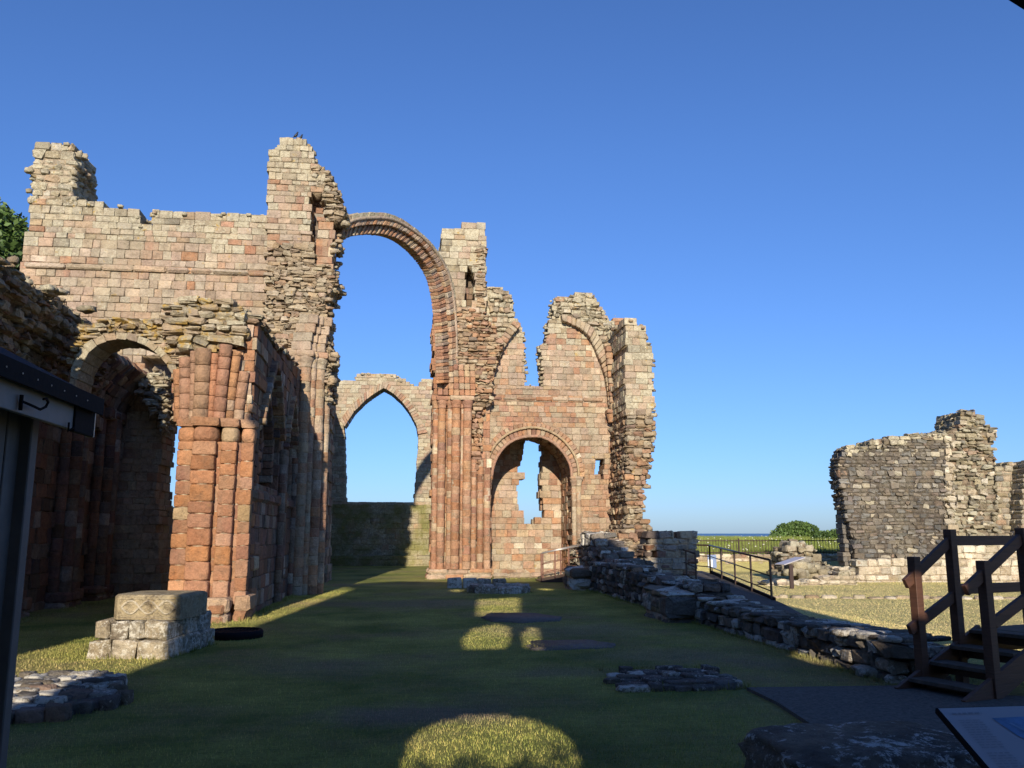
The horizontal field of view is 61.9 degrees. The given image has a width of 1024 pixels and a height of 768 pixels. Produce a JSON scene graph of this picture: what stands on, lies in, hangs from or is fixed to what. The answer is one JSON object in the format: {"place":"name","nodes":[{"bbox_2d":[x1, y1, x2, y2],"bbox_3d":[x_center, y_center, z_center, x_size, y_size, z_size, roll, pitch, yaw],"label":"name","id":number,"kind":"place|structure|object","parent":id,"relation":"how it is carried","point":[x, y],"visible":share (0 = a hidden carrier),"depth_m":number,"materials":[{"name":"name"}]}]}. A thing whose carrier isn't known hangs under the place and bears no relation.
{"place":"outdoors","nodes":[
{"label":"outdoors","id":0,"kind":"place"},
{"bbox_2d":[0,0,1023,533],"label":"sky","id":1,"kind":"structure","parent":0,"point":[810,213],"materials":[{"name":"blue"}]},
{"bbox_2d":[6,539,1023,767],"bbox_3d":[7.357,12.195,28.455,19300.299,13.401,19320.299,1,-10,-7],"label":"ground","id":2,"kind":"structure","parent":0,"point":[357,579],"depth_m":9.60,"materials":[{"name":"green plant"}]},
{"bbox_2d":[0,197,29,270],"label":"broadleaf tree","id":3,"kind":"object","parent":2,"relation":"on","point":[13,228],"visible":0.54,"depth_m":32.38,"materials":[{"name":"green plant"}]},
{"bbox_2d":[0,347,103,767],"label":"timber hut","id":4,"kind":"object","parent":2,"relation":"on","point":[24,410],"visible":1,"depth_m":4.56,"materials":[{"name":"black wood"}]},
{"bbox_2d":[0,255,125,617],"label":"aisle wall","id":5,"kind":"structure","parent":2,"relation":"on","point":[71,533],"depth_m":19.20,"materials":[{"name":"stone"}]},
{"bbox_2d":[40,333,175,437],"bbox_3d":[-9.838,0.064,20.917,1.899,1.963,6.444,1,-10,-7],"label":"vault remnant","id":6,"kind":"object","parent":5,"relation":"attached to","point":[125,378],"visible":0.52,"depth_m":22.82,"materials":[{"name":"stone"}]},
{"bbox_2d":[10,669,133,723],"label":"stone paving","id":7,"kind":"structure","parent":2,"relation":"on","point":[53,695],"depth_m":8.30,"materials":[{"name":"grey stone"}]},
{"bbox_2d":[20,142,268,595],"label":"transept wall","id":8,"kind":"structure","parent":2,"relation":"on","point":[82,245],"depth_m":24.27,"materials":[{"name":"stone"}]},
{"bbox_2d":[86,590,214,659],"bbox_3d":[-5.062,3.432,12.198,1.176,0.896,1.668,-1,-10,3],"label":"column base","id":9,"kind":"object","parent":2,"relation":"on","point":[162,624],"visible":1,"depth_m":11.60,"materials":[{"name":"stone"}]},
{"bbox_2d":[154,364,175,548],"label":"transept wall","id":10,"kind":"structure","parent":2,"relation":"on","point":[162,367],"depth_m":32.18,"materials":[{"name":"stone"}]},
{"bbox_2d":[148,296,267,622],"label":"arcade pier","id":11,"kind":"structure","parent":2,"relation":"on","point":[214,377],"depth_m":16.73,"materials":[{"name":"red stone"}]},
{"bbox_2d":[66,317,176,392],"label":"aisle arch","id":12,"kind":"structure","parent":11,"relation":"attached to","point":[98,342],"depth_m":17.07,"materials":[{"name":"stone"}]},
{"bbox_2d":[215,627,263,640],"bbox_3d":[-4.467,4.021,13.755,0.890,0.120,0.890,1,-10,-7],"label":"round grating","id":13,"kind":"object","parent":2,"relation":"on","point":[234,633],"visible":0.85,"depth_m":13.49,"materials":[{"name":"black metal"}]},
{"bbox_2d":[220,314,298,611],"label":"arcade wall","id":14,"kind":"structure","parent":2,"relation":"on","point":[273,535],"depth_m":20.57,"materials":[{"name":"stone"}]},
{"bbox_2d":[262,137,350,595],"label":"crossing pier","id":15,"kind":"structure","parent":2,"relation":"on","point":[307,215],"depth_m":24.54,"materials":[{"name":"stone"}]},
{"bbox_2d":[324,387,336,581],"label":"pier","id":16,"kind":"structure","parent":2,"relation":"on","point":[328,550],"depth_m":30.47,"materials":[{"name":"stone"}]},
{"bbox_2d":[330,373,432,565],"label":"chancel wall","id":17,"kind":"structure","parent":2,"relation":"on","point":[379,533],"depth_m":45.07,"materials":[{"name":"stone"}]},
{"bbox_2d":[425,222,504,579],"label":"crossing pier","id":18,"kind":"structure","parent":2,"relation":"on","point":[460,539],"depth_m":31.90,"materials":[{"name":"stone"}]},
{"bbox_2d":[335,212,457,383],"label":"rib arch","id":19,"kind":"structure","parent":18,"relation":"attached to","point":[417,246],"depth_m":31.49,"materials":[{"name":"stone"}]},
{"bbox_2d":[447,577,505,587],"bbox_3d":[-1.093,6.190,26.422,1.829,0.405,0.363,1,-10,-7],"label":"stone row","id":20,"kind":"object","parent":2,"relation":"on","point":[455,582],"visible":0.49,"depth_m":26.27,"materials":[{"name":"grey stone"}]},
{"bbox_2d":[466,582,530,593],"bbox_3d":[-0.380,5.868,24.376,1.832,0.372,1.837,1,-10,-7],"label":"stone ring","id":21,"kind":"object","parent":2,"relation":"on","point":[506,588],"visible":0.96,"depth_m":23.71,"materials":[{"name":"grey stone"}]},
{"bbox_2d":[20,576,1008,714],"bbox_3d":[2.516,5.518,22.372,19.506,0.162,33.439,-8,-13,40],"label":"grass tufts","id":22,"kind":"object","parent":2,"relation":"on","point":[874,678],"visible":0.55,"depth_m":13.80,"materials":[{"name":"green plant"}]},
{"bbox_2d":[481,612,561,622],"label":"grave slab","id":23,"kind":"structure","parent":2,"relation":"on","point":[516,617],"depth_m":16.84,"materials":[{"name":"stone"}]},
{"bbox_2d":[485,287,623,577],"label":"transept wall","id":24,"kind":"structure","parent":2,"relation":"on","point":[561,414],"depth_m":33.43,"materials":[{"name":"stone"}]},
{"bbox_2d":[535,544,582,581],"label":"ramp","id":25,"kind":"structure","parent":2,"relation":"on","point":[556,578],"depth_m":29.48,"materials":[{"name":"wood"}]},
{"bbox_2d":[526,639,615,650],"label":"grave slab","id":26,"kind":"structure","parent":2,"relation":"on","point":[546,645],"depth_m":12.73,"materials":[{"name":"stone"}]},
{"bbox_2d":[569,318,657,565],"bbox_3d":[3.636,2.826,31.805,3.248,10.343,2.776,1,-10,-7],"label":"wall stub","id":27,"kind":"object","parent":2,"relation":"on","point":[632,432],"depth_m":31.13,"materials":[{"name":"stone"}]},
{"bbox_2d":[636,530,699,578],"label":"wall block","id":28,"kind":"structure","parent":2,"relation":"on","point":[664,551],"depth_m":26.54,"materials":[{"name":"grey stone"}]},
{"bbox_2d":[603,664,742,692],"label":"stone paving","id":29,"kind":"structure","parent":2,"relation":"on","point":[679,678],"depth_m":9.44,"materials":[{"name":"grey stone"}]},
{"bbox_2d":[707,555,716,570],"bbox_3d":[7.974,7.272,34.014,0.360,0.900,0.066,1,-10,-7],"label":"notice board","id":30,"kind":"object","parent":2,"relation":"on","point":[713,563],"visible":0.58,"depth_m":34.02,"materials":[{"name":"white paint"}]},
{"bbox_2d":[683,544,786,605],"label":"metal ramp","id":31,"kind":"structure","parent":2,"relation":"on","point":[747,591],"depth_m":23.94,"materials":[{"name":"brown paint"}]},
{"bbox_2d":[562,531,951,682],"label":"wall","id":32,"kind":"structure","parent":2,"relation":"on","point":[611,565],"depth_m":14.71,"materials":[{"name":"stone"}]},
{"bbox_2d":[697,553,838,563],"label":"boundary wall","id":33,"kind":"structure","parent":2,"relation":"on","point":[828,558],"depth_m":37.61,"materials":[{"name":"stone"}]},
{"bbox_2d":[698,538,840,554],"bbox_3d":[11.809,7.337,37.998,8.410,0.909,0.055,1,-10,-7],"label":"iron fence","id":34,"kind":"object","parent":33,"relation":"on","point":[765,540],"visible":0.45,"depth_m":37.93,"materials":[{"name":"black metal"}]},
{"bbox_2d":[700,535,836,549],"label":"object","id":35,"kind":"object","parent":2,"relation":"on","point":[763,544],"visible":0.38,"depth_m":46.80,"materials":[{"name":"plant"}]},
{"bbox_2d":[775,557,804,588],"bbox_3d":[8.456,5.785,25.902,0.792,1.034,0.450,4,-11,-21],"label":"lectern sign","id":36,"kind":"object","parent":2,"relation":"on","point":[791,575],"visible":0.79,"depth_m":25.88,"materials":[{"name":"brown paint"}]},
{"bbox_2d":[768,520,820,537],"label":"round bush","id":37,"kind":"object","parent":2,"relation":"on","point":[796,528],"visible":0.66,"depth_m":74.21,"materials":[{"name":"green plant"}]},
{"bbox_2d":[766,539,829,579],"bbox_3d":[10.592,6.388,30.996,2.475,1.516,2.143,1,-10,-7],"label":"rubble mound","id":38,"kind":"object","parent":2,"relation":"on","point":[789,549],"visible":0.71,"depth_m":30.71,"materials":[{"name":"grey stone"}]},
{"bbox_2d":[757,566,858,585],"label":"pale wall","id":39,"kind":"structure","parent":2,"relation":"on","point":[838,575],"depth_m":27.66,"materials":[{"name":"stone"}]},
{"bbox_2d":[810,528,838,539],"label":"hedge","id":40,"kind":"object","parent":2,"relation":"on","point":[828,534],"visible":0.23,"depth_m":66.93,"materials":[{"name":"green plant"}]},
{"bbox_2d":[738,720,980,767],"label":"plinth stone","id":41,"kind":"object","parent":2,"relation":"on","point":[884,744],"visible":0.91,"depth_m":5.62,"materials":[{"name":"grey stone"}]},
{"bbox_2d":[850,664,883,677],"bbox_3d":[4.344,3.418,10.126,0.592,0.168,0.414,1,-10,-7],"label":"loose block","id":42,"kind":"object","parent":2,"relation":"on","point":[862,669],"depth_m":9.98,"materials":[{"name":"stone"}]},
{"bbox_2d":[733,574,1023,687],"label":"grass","id":43,"kind":"structure","parent":2,"relation":"on","point":[905,591],"depth_m":20.29,"materials":[{"name":"green plant"}]},
{"bbox_2d":[773,594,1015,599],"bbox_3d":[10.789,5.479,21.745,8.402,0.202,0.445,-1,-10,4],"label":"stone edging","id":44,"kind":"object","parent":2,"relation":"on","point":[876,597],"visible":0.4,"depth_m":21.79,"materials":[{"name":"beige stone"}]},
{"bbox_2d":[828,409,1018,581],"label":"standing wall","id":45,"kind":"structure","parent":2,"relation":"on","point":[898,500],"depth_m":30.05,"materials":[{"name":"grey stone"}]},
{"bbox_2d":[990,460,1023,535],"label":"wall return","id":46,"kind":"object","parent":45,"relation":"on","point":[1008,478],"depth_m":30.50,"materials":[{"name":"grey stone"}]},
{"bbox_2d":[894,528,1023,701],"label":"timber stairs","id":47,"kind":"structure","parent":2,"relation":"on","point":[991,642],"depth_m":9.16,"materials":[{"name":"brown wood"}]},
{"bbox_2d":[935,706,1023,767],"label":"information panel","id":48,"kind":"object","parent":2,"relation":"on","point":[989,737],"visible":1,"depth_m":2.91,"materials":[{"name":"blue metal"}]},
{"bbox_2d":[1009,0,1023,9],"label":"shelter roof","id":49,"kind":"structure","parent":2,"relation":"on","point":[1020,3],"depth_m":3.12,"materials":[{"name":"black metal"}]},
{"bbox_2d":[697,534,769,537],"bbox_3d":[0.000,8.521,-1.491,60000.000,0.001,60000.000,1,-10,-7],"label":"sea","id":50,"kind":"structure","parent":0,"point":[746,535],"depth_m":3459.47,"materials":[{"name":"blue liquid"}]},
{"bbox_2d":[696,535,839,553],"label":"meadow grass","id":51,"kind":"structure","parent":0,"point":[751,546],"depth_m":54.54,"materials":[{"name":"green plant"}]},
{"bbox_2d":[768,605,802,614],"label":"path","id":52,"kind":"structure","parent":0,"point":[785,607],"depth_m":18.65,"materials":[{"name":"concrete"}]},
{"bbox_2d":[747,685,1023,733],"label":"path","id":53,"kind":"structure","parent":0,"point":[826,704],"depth_m":8.27,"materials":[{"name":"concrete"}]}
]}

